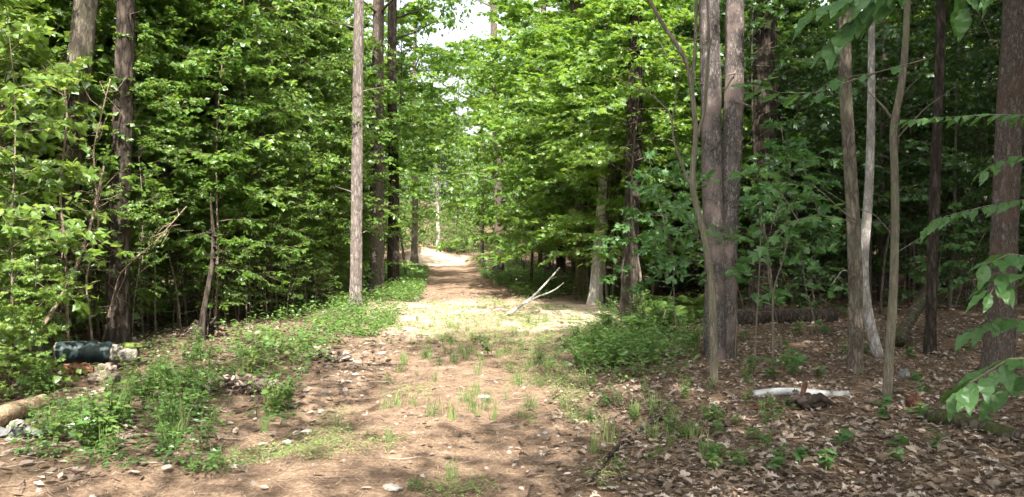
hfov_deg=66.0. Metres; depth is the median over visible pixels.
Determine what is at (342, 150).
sapling
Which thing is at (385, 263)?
shrub
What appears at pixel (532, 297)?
fallen branch
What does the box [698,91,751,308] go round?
bare sapling
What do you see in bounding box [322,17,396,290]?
sapling
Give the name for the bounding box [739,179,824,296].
shrub
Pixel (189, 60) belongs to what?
sapling
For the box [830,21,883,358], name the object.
snag
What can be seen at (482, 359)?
grass tuft
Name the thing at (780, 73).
sapling
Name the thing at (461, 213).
sapling
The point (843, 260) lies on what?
young tree
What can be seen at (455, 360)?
weed plant
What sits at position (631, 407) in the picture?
grass tuft
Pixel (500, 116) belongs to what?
maple tree
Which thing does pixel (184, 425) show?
grass tuft
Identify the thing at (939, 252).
tree
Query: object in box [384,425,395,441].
grass tuft
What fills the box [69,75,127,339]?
dead vine
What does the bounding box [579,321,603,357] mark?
weed plant
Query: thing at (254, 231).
sapling
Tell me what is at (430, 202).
sapling
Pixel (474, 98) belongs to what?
tree
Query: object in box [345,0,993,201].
sky
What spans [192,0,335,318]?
sapling
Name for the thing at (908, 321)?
fallen log
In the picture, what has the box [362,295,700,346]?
clearing grass
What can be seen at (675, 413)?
grass tuft
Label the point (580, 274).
tree
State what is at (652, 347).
weed plant
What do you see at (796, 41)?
sapling
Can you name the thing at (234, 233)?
sapling
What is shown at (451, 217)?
shrub
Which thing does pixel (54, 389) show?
grass tuft
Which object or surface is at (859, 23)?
overhanging branch
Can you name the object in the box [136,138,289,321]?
shrub
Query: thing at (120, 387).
weed plant
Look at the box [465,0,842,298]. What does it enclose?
maple tree
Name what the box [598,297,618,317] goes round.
weed plant
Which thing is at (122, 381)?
weed plant
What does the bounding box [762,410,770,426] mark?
weed plant
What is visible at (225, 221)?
sapling
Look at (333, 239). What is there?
shrub
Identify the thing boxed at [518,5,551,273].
tree
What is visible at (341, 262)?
shrub
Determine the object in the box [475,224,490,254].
shrub
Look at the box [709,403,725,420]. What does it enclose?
weed plant
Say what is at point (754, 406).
bark slab
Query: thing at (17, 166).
broadleaf shrub
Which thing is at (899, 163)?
sapling
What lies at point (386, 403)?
grass tuft
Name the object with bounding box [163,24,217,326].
bare sapling
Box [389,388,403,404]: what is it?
grass tuft
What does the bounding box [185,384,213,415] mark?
weed plant
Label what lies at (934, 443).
seedling
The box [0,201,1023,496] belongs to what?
forest floor
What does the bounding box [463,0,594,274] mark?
maple tree
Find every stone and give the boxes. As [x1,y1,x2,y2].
[6,419,25,428]
[301,429,311,434]
[383,483,402,491]
[476,395,488,398]
[897,368,909,378]
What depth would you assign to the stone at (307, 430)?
6.71 m
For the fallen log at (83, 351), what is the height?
0.294 m
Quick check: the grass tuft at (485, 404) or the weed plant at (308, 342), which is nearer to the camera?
the grass tuft at (485, 404)
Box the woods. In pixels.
[369,48,993,252]
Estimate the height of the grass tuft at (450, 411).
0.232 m
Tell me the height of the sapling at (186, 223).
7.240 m
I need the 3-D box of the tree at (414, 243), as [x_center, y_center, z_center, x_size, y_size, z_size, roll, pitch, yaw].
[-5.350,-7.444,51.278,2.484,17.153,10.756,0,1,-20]
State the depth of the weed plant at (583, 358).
9.48 m
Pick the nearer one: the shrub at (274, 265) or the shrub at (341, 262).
the shrub at (274, 265)
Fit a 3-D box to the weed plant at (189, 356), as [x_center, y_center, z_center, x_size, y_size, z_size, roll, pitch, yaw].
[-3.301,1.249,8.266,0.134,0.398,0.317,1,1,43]
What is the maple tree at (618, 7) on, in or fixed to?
on the forest floor
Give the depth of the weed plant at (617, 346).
9.45 m
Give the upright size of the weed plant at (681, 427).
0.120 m
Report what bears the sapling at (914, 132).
on the forest floor
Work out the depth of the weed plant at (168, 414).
6.36 m
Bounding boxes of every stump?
[785,381,835,410]
[905,393,922,406]
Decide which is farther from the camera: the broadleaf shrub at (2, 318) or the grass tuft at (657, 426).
the broadleaf shrub at (2, 318)
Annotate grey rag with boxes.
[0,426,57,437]
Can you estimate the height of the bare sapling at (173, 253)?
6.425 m
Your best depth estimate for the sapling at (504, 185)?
42.90 m
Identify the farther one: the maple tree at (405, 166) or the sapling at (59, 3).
the maple tree at (405, 166)
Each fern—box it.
[619,310,684,326]
[623,314,679,334]
[637,300,668,313]
[638,295,673,306]
[642,305,685,313]
[667,309,703,321]
[675,294,703,309]
[676,297,703,307]
[683,306,703,313]
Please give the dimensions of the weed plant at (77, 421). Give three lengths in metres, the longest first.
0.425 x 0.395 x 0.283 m
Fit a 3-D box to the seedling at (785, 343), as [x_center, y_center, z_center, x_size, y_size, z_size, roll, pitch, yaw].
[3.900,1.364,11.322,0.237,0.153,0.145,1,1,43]
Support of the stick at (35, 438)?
on the forest floor
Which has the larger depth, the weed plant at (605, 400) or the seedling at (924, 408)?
the weed plant at (605, 400)
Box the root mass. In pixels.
[184,316,226,337]
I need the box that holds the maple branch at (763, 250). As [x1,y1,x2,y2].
[748,147,854,263]
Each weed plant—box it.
[9,361,43,396]
[21,365,40,395]
[27,398,79,442]
[30,359,46,395]
[31,345,56,368]
[33,351,51,393]
[37,382,80,423]
[65,392,105,448]
[80,404,123,424]
[81,375,138,427]
[82,388,122,437]
[84,405,116,441]
[92,361,144,410]
[100,423,124,453]
[107,383,124,417]
[115,352,140,396]
[131,363,161,400]
[133,376,151,397]
[141,353,158,390]
[145,354,159,401]
[148,406,167,424]
[150,382,186,426]
[150,413,180,451]
[152,347,173,391]
[156,364,178,399]
[158,358,174,385]
[158,372,205,419]
[159,361,183,384]
[160,356,183,398]
[171,360,192,391]
[172,367,193,386]
[176,341,191,360]
[181,377,206,396]
[184,347,210,384]
[184,404,221,450]
[185,340,197,368]
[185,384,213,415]
[189,323,201,358]
[189,348,215,399]
[191,333,215,372]
[192,334,209,359]
[211,362,225,393]
[221,361,237,375]
[234,345,260,370]
[236,342,251,358]
[237,329,261,373]
[247,374,279,416]
[251,339,276,366]
[255,349,269,366]
[257,359,309,409]
[263,399,281,413]
[264,375,283,412]
[270,328,285,359]
[273,388,296,407]
[299,335,318,348]
[384,369,394,382]
[406,477,424,491]
[440,335,453,356]
[450,350,461,363]
[473,347,483,360]
[477,334,497,355]
[524,408,539,423]
[530,349,543,362]
[557,335,568,348]
[566,337,587,371]
[575,348,590,368]
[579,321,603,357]
[580,330,590,356]
[581,323,600,346]
[582,342,604,373]
[584,409,596,420]
[594,295,618,331]
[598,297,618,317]
[598,336,626,368]
[599,392,615,406]
[603,343,620,366]
[609,453,628,469]
[624,285,643,313]
[625,400,640,422]
[636,286,647,318]
[636,324,654,356]
[642,373,649,393]
[643,299,663,317]
[644,312,663,340]
[645,290,661,322]
[645,325,663,366]
[645,450,658,459]
[653,444,665,453]
[654,340,662,370]
[659,405,680,433]
[666,297,675,314]
[677,319,690,343]
[677,421,689,436]
[679,329,698,355]
[679,382,690,398]
[679,423,689,438]
[685,321,702,339]
[686,416,701,436]
[688,314,708,357]
[699,404,717,421]
[699,442,722,460]
[704,451,730,469]
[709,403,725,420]
[710,417,723,433]
[715,444,729,454]
[727,446,755,470]
[731,413,743,425]
[739,359,752,383]
[741,383,754,404]
[744,426,764,439]
[758,392,790,421]
[758,430,776,447]
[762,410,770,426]
[767,438,786,455]
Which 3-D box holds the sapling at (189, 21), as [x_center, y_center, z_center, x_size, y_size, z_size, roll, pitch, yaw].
[-5.477,-2.249,12.062,1.904,7.292,2.201,0,1,-18]
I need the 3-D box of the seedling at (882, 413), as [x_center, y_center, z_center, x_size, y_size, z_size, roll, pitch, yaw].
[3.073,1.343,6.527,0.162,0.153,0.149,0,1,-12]
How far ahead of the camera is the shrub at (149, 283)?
11.51 m
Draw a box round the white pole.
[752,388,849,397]
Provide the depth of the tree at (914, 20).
22.07 m
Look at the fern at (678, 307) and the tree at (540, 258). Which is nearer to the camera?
the fern at (678, 307)
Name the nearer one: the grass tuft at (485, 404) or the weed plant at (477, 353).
the grass tuft at (485, 404)
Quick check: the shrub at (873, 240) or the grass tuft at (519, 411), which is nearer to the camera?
the grass tuft at (519, 411)
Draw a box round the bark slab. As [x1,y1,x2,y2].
[744,403,800,410]
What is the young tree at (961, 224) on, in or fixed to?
on the forest floor
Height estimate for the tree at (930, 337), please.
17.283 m
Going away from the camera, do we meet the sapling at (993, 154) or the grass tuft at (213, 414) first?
the grass tuft at (213, 414)
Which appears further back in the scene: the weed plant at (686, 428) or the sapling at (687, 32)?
the sapling at (687, 32)
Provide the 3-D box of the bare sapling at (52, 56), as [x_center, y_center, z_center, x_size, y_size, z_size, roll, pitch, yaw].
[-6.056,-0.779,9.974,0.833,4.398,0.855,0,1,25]
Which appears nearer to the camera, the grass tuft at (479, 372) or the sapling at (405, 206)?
the grass tuft at (479, 372)
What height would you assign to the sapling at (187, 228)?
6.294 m
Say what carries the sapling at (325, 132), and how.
on the forest floor
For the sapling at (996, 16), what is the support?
on the forest floor
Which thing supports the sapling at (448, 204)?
on the forest floor
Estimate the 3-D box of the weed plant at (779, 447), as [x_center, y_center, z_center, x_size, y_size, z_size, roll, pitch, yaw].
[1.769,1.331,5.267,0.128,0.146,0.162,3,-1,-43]
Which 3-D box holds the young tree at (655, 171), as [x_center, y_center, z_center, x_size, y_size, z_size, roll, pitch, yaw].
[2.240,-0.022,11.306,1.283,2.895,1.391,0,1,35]
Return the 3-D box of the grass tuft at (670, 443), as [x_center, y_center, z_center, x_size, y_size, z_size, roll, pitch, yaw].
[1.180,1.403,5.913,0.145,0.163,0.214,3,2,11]
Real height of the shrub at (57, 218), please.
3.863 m
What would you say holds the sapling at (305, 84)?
on the forest floor
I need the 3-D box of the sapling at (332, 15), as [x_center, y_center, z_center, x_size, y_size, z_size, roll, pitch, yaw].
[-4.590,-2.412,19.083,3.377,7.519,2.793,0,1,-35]
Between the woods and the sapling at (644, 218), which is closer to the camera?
the sapling at (644, 218)
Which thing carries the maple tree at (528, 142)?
on the forest floor
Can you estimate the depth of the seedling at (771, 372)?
8.45 m
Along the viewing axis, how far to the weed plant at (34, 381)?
7.53 m
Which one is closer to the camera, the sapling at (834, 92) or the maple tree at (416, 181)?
the sapling at (834, 92)
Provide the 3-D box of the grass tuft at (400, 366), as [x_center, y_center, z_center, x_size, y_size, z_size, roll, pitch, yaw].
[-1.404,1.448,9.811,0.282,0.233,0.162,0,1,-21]
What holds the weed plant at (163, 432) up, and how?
on the forest floor
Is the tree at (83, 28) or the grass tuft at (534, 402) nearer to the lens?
the grass tuft at (534, 402)
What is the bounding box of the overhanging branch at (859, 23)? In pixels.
[792,0,994,70]
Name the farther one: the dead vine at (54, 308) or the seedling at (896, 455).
the dead vine at (54, 308)
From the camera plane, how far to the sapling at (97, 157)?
10.53 m
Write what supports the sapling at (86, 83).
on the forest floor
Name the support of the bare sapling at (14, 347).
on the forest floor
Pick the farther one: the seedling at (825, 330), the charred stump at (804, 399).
the seedling at (825, 330)
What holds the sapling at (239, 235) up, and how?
on the forest floor
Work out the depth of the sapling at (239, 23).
12.85 m
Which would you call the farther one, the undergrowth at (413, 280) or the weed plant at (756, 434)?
the undergrowth at (413, 280)
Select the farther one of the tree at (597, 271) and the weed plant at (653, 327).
the tree at (597, 271)
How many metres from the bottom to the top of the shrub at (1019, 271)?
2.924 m
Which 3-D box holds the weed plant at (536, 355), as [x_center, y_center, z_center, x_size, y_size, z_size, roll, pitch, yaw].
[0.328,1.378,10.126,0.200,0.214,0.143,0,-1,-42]
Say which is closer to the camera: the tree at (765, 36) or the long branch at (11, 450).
the long branch at (11, 450)
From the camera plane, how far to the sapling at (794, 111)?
21.61 m
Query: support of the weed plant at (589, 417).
on the forest floor
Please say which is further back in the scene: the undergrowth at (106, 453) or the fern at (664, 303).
the fern at (664, 303)
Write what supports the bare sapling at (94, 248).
on the forest floor
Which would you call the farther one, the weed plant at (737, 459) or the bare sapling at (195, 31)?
the bare sapling at (195, 31)
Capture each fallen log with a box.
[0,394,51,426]
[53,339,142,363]
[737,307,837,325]
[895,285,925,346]
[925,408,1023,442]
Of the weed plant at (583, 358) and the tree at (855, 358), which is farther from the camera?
the weed plant at (583, 358)
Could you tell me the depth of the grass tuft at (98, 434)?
5.97 m
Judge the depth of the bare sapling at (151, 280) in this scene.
12.92 m
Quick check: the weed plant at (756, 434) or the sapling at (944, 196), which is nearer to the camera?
the weed plant at (756, 434)
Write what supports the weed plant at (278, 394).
on the forest floor
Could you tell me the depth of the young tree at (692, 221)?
9.04 m
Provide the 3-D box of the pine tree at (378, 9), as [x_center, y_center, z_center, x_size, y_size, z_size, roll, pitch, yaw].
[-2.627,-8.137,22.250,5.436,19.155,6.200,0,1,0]
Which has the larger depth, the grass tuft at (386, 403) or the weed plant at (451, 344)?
the weed plant at (451, 344)
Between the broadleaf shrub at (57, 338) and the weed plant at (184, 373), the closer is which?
the weed plant at (184, 373)
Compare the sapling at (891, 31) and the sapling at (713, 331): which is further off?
the sapling at (891, 31)
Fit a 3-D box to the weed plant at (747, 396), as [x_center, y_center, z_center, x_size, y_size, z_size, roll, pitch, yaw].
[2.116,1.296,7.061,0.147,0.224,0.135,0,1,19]
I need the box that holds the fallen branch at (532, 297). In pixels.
[506,267,563,315]
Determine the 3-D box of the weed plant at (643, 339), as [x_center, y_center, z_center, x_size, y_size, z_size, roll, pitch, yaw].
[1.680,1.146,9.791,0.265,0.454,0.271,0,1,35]
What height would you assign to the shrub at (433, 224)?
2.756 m
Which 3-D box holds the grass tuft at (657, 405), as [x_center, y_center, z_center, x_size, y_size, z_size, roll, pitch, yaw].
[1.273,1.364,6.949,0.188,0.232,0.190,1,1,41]
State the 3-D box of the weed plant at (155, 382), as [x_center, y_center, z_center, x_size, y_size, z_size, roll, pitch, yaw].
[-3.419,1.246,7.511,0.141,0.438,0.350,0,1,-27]
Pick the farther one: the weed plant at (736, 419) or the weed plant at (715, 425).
the weed plant at (736, 419)
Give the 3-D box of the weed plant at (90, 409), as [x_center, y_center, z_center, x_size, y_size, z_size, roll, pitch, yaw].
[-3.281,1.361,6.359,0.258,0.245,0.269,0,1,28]
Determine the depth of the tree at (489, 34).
57.98 m
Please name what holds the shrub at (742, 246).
on the forest floor
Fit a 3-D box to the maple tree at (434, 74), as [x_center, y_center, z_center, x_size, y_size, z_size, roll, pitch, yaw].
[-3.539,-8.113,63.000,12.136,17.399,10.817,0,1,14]
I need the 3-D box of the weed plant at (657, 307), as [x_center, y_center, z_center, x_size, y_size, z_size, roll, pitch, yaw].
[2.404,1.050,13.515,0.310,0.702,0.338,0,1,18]
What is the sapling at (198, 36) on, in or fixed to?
on the forest floor
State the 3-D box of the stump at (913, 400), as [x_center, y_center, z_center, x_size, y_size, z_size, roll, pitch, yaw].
[3.505,1.356,6.865,0.141,0.206,0.126,1,1,42]
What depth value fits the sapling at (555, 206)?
32.14 m
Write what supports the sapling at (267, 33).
on the forest floor
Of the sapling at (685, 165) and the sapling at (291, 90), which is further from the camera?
the sapling at (685, 165)
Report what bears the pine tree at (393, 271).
on the forest floor
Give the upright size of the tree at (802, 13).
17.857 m
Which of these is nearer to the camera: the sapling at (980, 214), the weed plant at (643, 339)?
the weed plant at (643, 339)
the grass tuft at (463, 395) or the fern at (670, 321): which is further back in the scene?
the fern at (670, 321)
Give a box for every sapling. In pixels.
[0,0,110,162]
[0,0,136,286]
[0,9,61,160]
[0,56,113,357]
[1,2,43,348]
[7,1,141,261]
[10,14,71,321]
[39,0,227,340]
[40,4,176,340]
[54,0,170,330]
[72,3,177,334]
[72,20,196,340]
[82,95,109,334]
[89,1,215,327]
[92,0,216,333]
[92,2,220,334]
[95,0,255,328]
[97,36,105,324]
[97,93,148,299]
[101,0,264,326]
[131,15,199,321]
[135,0,238,304]
[135,0,264,320]
[135,0,317,313]
[138,163,165,329]
[139,0,292,323]
[141,5,322,320]
[157,26,267,317]
[159,0,287,321]
[163,0,337,318]
[163,17,183,321]
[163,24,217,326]
[171,26,263,291]
[175,0,326,316]
[182,0,290,313]
[184,1,332,312]
[184,31,257,306]
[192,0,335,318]
[194,42,236,317]
[207,0,351,307]
[214,3,338,315]
[222,119,245,319]
[236,0,350,306]
[238,0,357,313]
[240,161,301,308]
[244,0,360,308]
[251,40,324,299]
[251,81,296,314]
[253,0,385,302]
[259,8,348,309]
[260,0,374,299]
[263,6,329,297]
[263,68,345,293]
[269,18,314,311]
[279,0,395,298]
[288,0,385,293]
[293,17,388,293]
[307,0,403,292]
[309,57,351,298]
[311,0,369,269]
[312,1,352,293]
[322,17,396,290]
[323,45,401,289]
[328,15,388,290]
[337,0,386,187]
[337,0,397,192]
[363,107,387,222]
[384,147,411,230]
[402,148,434,243]
[424,128,473,252]
[443,132,476,225]
[471,157,535,263]
[481,124,532,265]
[501,115,564,274]
[506,111,552,264]
[509,144,538,257]
[524,147,571,265]
[573,103,699,279]
[591,140,688,246]
[592,71,693,295]
[605,0,717,383]
[614,73,785,277]
[654,0,789,289]
[656,0,867,307]
[663,0,803,241]
[693,47,843,244]
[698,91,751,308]
[740,3,866,298]
[753,214,761,374]
[772,226,788,374]
[778,37,835,285]
[778,41,890,292]
[778,64,827,191]
[789,0,999,313]
[792,37,931,258]
[796,28,941,301]
[818,21,923,272]
[819,0,952,399]
[819,76,926,188]
[824,126,925,281]
[832,44,993,286]
[856,22,981,221]
[860,59,966,290]
[863,77,1021,258]
[875,108,981,281]
[878,2,993,171]
[885,49,933,301]
[892,113,1023,421]
[898,0,1022,299]
[909,19,1023,233]
[911,0,1023,307]
[928,117,1023,282]
[941,1,1023,230]
[943,26,1023,244]
[947,65,1023,235]
[947,79,957,309]
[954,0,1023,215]
[959,44,997,288]
[964,141,989,244]
[970,50,1023,196]
[977,179,1023,239]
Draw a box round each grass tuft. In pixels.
[29,393,80,435]
[38,403,52,427]
[46,370,65,393]
[70,390,88,412]
[73,407,108,443]
[101,383,147,423]
[111,365,137,395]
[154,408,191,439]
[159,398,197,437]
[160,386,178,409]
[164,402,179,430]
[166,419,181,444]
[172,420,186,439]
[205,441,223,461]
[207,403,222,424]
[259,378,271,406]
[259,408,271,433]
[331,410,342,425]
[380,395,392,409]
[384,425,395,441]
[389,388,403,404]
[393,393,401,407]
[394,357,404,372]
[402,351,408,364]
[403,387,415,405]
[422,388,439,416]
[428,348,433,359]
[431,367,439,381]
[434,358,442,364]
[441,396,458,420]
[445,459,458,478]
[457,386,472,402]
[464,396,475,412]
[465,378,479,396]
[465,384,478,407]
[466,342,474,354]
[472,402,481,415]
[473,361,483,374]
[478,352,487,365]
[480,385,492,403]
[481,394,491,411]
[485,399,503,419]
[512,399,530,417]
[527,391,538,409]
[558,393,570,408]
[566,402,579,421]
[575,366,588,384]
[590,429,610,453]
[593,412,604,428]
[595,408,625,444]
[612,385,626,405]
[629,396,640,417]
[638,416,659,437]
[640,387,667,410]
[645,415,666,441]
[647,392,666,414]
[662,424,676,446]
[670,406,680,420]
[679,414,705,440]
[690,425,718,458]
[704,376,716,389]
[758,398,766,412]
[768,392,776,403]
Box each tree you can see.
[29,0,98,350]
[102,0,142,343]
[196,193,229,340]
[308,0,390,307]
[342,0,516,275]
[343,60,452,285]
[364,0,398,294]
[364,0,472,285]
[368,58,460,190]
[368,78,455,257]
[369,55,452,271]
[385,0,504,273]
[398,0,446,263]
[399,38,492,253]
[401,101,493,251]
[413,0,614,282]
[418,71,457,249]
[424,80,525,242]
[435,7,570,270]
[442,72,529,264]
[448,0,700,293]
[458,34,548,249]
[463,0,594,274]
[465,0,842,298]
[468,47,489,262]
[472,19,530,41]
[481,46,623,288]
[489,3,541,267]
[499,0,701,307]
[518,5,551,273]
[519,2,702,303]
[531,0,765,318]
[542,2,582,277]
[556,162,562,268]
[561,15,839,286]
[570,0,589,292]
[586,21,623,304]
[587,205,657,327]
[592,0,749,279]
[618,5,643,318]
[622,148,701,344]
[625,168,703,334]
[641,156,784,362]
[696,0,752,359]
[736,182,847,355]
[738,134,833,307]
[742,117,845,335]
[744,0,836,64]
[745,0,778,307]
[777,0,902,287]
[778,1,866,275]
[780,0,836,170]
[791,191,882,299]
[794,0,876,117]
[838,8,863,373]
[859,0,1000,83]
[875,2,979,281]
[875,18,887,300]
[889,0,945,286]
[889,0,1002,291]
[906,201,978,334]
[922,0,945,354]
[925,131,1023,312]
[927,6,997,215]
[947,13,996,268]
[978,0,1023,371]
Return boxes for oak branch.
[725,167,799,222]
[731,58,927,106]
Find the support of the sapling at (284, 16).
on the forest floor
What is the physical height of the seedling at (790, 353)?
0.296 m
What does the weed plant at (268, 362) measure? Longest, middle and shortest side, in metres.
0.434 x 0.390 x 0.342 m
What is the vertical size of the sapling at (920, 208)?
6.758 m
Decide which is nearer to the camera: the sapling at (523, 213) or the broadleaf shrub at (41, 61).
the broadleaf shrub at (41, 61)
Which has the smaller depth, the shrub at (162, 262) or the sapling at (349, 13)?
the shrub at (162, 262)
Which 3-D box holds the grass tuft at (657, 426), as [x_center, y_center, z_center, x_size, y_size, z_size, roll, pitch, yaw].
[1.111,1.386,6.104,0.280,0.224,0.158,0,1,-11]
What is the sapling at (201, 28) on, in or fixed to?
on the forest floor
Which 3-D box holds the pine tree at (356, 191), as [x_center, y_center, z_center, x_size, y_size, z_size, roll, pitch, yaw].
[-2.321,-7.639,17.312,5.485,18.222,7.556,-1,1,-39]
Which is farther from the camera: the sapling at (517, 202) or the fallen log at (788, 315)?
the sapling at (517, 202)
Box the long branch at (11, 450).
[0,428,242,455]
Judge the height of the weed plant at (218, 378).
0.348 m
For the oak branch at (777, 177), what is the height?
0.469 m
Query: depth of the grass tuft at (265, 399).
7.58 m
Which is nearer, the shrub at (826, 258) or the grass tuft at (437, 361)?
the grass tuft at (437, 361)
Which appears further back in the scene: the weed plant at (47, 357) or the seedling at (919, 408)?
the weed plant at (47, 357)
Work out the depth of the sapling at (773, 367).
8.61 m
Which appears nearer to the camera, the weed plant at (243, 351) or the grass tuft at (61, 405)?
the grass tuft at (61, 405)
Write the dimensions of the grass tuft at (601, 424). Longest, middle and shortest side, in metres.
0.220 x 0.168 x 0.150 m
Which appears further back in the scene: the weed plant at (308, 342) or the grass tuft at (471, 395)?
the weed plant at (308, 342)
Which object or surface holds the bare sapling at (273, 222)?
on the forest floor
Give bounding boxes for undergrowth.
[4,333,309,473]
[26,260,428,363]
[72,275,367,331]
[474,259,795,307]
[550,301,708,381]
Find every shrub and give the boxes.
[0,0,90,344]
[0,0,93,306]
[0,0,134,386]
[0,0,154,340]
[0,8,97,351]
[0,31,108,358]
[0,65,116,305]
[0,77,43,275]
[0,149,60,369]
[0,176,40,345]
[0,239,74,399]
[0,269,46,384]
[0,284,16,369]
[0,291,35,390]
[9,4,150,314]
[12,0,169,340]
[36,148,173,334]
[59,29,137,308]
[99,167,219,320]
[100,255,184,305]
[101,210,222,310]
[130,159,242,325]
[130,251,165,335]
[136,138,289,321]
[161,167,279,314]
[168,175,274,323]
[216,232,282,298]
[224,144,328,315]
[224,233,291,280]
[247,225,287,319]
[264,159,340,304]
[265,188,317,312]
[265,205,311,312]
[265,216,312,288]
[278,203,343,309]
[278,219,337,305]
[302,206,349,295]
[306,234,338,304]
[318,232,349,287]
[318,253,343,297]
[328,207,365,294]
[329,210,391,281]
[331,247,349,289]
[332,195,378,290]
[336,236,350,285]
[339,237,368,281]
[346,231,369,279]
[399,212,410,255]
[407,216,432,247]
[424,206,454,247]
[425,215,443,246]
[440,220,455,252]
[443,202,464,251]
[448,227,463,255]
[451,213,478,253]
[466,220,480,255]
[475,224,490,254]
[589,244,621,273]
[639,185,704,293]
[642,223,704,292]
[686,237,703,275]
[693,182,792,299]
[738,181,788,287]
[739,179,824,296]
[741,232,831,295]
[761,218,847,312]
[777,197,825,293]
[781,218,827,282]
[802,214,831,279]
[812,198,909,287]
[832,175,889,278]
[833,198,910,277]
[872,161,960,305]
[889,236,926,272]
[900,217,988,310]
[904,244,926,274]
[974,198,1023,284]
[985,206,1023,256]
[1018,203,1023,254]
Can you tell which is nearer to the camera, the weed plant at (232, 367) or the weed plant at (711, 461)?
the weed plant at (711, 461)
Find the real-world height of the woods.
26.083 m
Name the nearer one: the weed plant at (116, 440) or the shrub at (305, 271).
the weed plant at (116, 440)
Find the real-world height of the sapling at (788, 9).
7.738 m
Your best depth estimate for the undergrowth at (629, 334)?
9.56 m
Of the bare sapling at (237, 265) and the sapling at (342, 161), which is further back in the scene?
the sapling at (342, 161)
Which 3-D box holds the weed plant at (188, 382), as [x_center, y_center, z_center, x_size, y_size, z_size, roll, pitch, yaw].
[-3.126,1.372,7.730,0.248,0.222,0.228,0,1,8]
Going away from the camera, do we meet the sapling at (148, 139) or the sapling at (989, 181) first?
the sapling at (148, 139)
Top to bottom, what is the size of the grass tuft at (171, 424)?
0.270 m
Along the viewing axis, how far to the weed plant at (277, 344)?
9.78 m
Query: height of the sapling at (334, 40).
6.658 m
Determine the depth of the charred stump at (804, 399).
6.89 m
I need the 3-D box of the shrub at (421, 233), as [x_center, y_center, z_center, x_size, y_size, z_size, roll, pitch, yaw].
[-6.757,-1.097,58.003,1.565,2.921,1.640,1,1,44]
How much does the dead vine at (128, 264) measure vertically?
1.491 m
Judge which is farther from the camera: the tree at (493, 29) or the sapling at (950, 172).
the tree at (493, 29)
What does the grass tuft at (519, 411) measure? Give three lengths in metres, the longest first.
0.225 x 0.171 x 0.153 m
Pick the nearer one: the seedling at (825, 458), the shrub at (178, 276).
the seedling at (825, 458)
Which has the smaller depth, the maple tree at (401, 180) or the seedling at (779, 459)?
the seedling at (779, 459)
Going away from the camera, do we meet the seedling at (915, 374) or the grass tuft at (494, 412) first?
the grass tuft at (494, 412)
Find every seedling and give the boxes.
[738,330,750,339]
[741,356,760,371]
[759,356,781,379]
[766,451,786,470]
[777,339,790,346]
[778,350,790,367]
[782,399,799,406]
[783,343,796,363]
[786,355,805,373]
[788,350,810,364]
[790,316,805,335]
[791,447,809,462]
[812,319,823,331]
[813,366,825,375]
[815,447,838,470]
[821,325,829,333]
[829,427,853,446]
[873,402,889,418]
[880,395,893,407]
[886,446,903,464]
[887,433,910,446]
[905,346,915,357]
[905,402,925,414]
[908,371,921,382]
[912,377,932,391]
[916,405,930,419]
[927,430,946,446]
[964,343,972,349]
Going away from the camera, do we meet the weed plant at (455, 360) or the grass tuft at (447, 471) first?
the grass tuft at (447, 471)
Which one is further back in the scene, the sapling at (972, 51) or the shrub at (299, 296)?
the sapling at (972, 51)
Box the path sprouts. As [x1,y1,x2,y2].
[172,300,633,496]
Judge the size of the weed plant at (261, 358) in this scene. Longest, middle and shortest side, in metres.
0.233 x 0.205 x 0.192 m
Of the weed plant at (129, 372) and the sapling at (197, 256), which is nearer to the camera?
the weed plant at (129, 372)
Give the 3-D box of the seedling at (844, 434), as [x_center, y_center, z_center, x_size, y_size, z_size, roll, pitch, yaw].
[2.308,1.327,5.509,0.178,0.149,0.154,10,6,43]
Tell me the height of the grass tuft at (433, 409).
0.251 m
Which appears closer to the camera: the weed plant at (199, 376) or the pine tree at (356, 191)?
the weed plant at (199, 376)
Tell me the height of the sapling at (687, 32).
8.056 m
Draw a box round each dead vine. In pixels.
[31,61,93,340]
[35,147,120,355]
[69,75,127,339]
[90,206,192,317]
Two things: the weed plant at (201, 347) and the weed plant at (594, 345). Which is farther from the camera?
the weed plant at (594, 345)
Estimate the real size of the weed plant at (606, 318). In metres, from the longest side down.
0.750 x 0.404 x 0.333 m
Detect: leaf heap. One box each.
[202,372,266,395]
[230,338,281,354]
[303,345,353,362]
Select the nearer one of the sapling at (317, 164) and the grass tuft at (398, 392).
the grass tuft at (398, 392)
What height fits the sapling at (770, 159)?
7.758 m
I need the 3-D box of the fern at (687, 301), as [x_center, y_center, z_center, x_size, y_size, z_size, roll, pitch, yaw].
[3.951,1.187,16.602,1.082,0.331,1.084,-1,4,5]
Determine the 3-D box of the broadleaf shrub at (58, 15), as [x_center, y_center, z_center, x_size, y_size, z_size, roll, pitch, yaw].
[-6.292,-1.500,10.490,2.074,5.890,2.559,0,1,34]
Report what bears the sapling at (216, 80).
on the forest floor
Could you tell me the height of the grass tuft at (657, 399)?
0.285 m
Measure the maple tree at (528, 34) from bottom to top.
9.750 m
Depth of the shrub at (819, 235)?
15.53 m
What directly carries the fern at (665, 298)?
on the forest floor
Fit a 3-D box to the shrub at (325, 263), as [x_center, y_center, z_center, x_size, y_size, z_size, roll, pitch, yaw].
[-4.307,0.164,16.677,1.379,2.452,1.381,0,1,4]
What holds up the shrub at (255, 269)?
on the forest floor
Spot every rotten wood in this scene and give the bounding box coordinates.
[57,362,94,374]
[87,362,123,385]
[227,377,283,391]
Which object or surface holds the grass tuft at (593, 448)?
on the forest floor
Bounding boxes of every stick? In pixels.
[0,419,139,444]
[263,440,314,457]
[320,378,368,385]
[590,415,662,481]
[610,475,685,493]
[912,451,983,467]

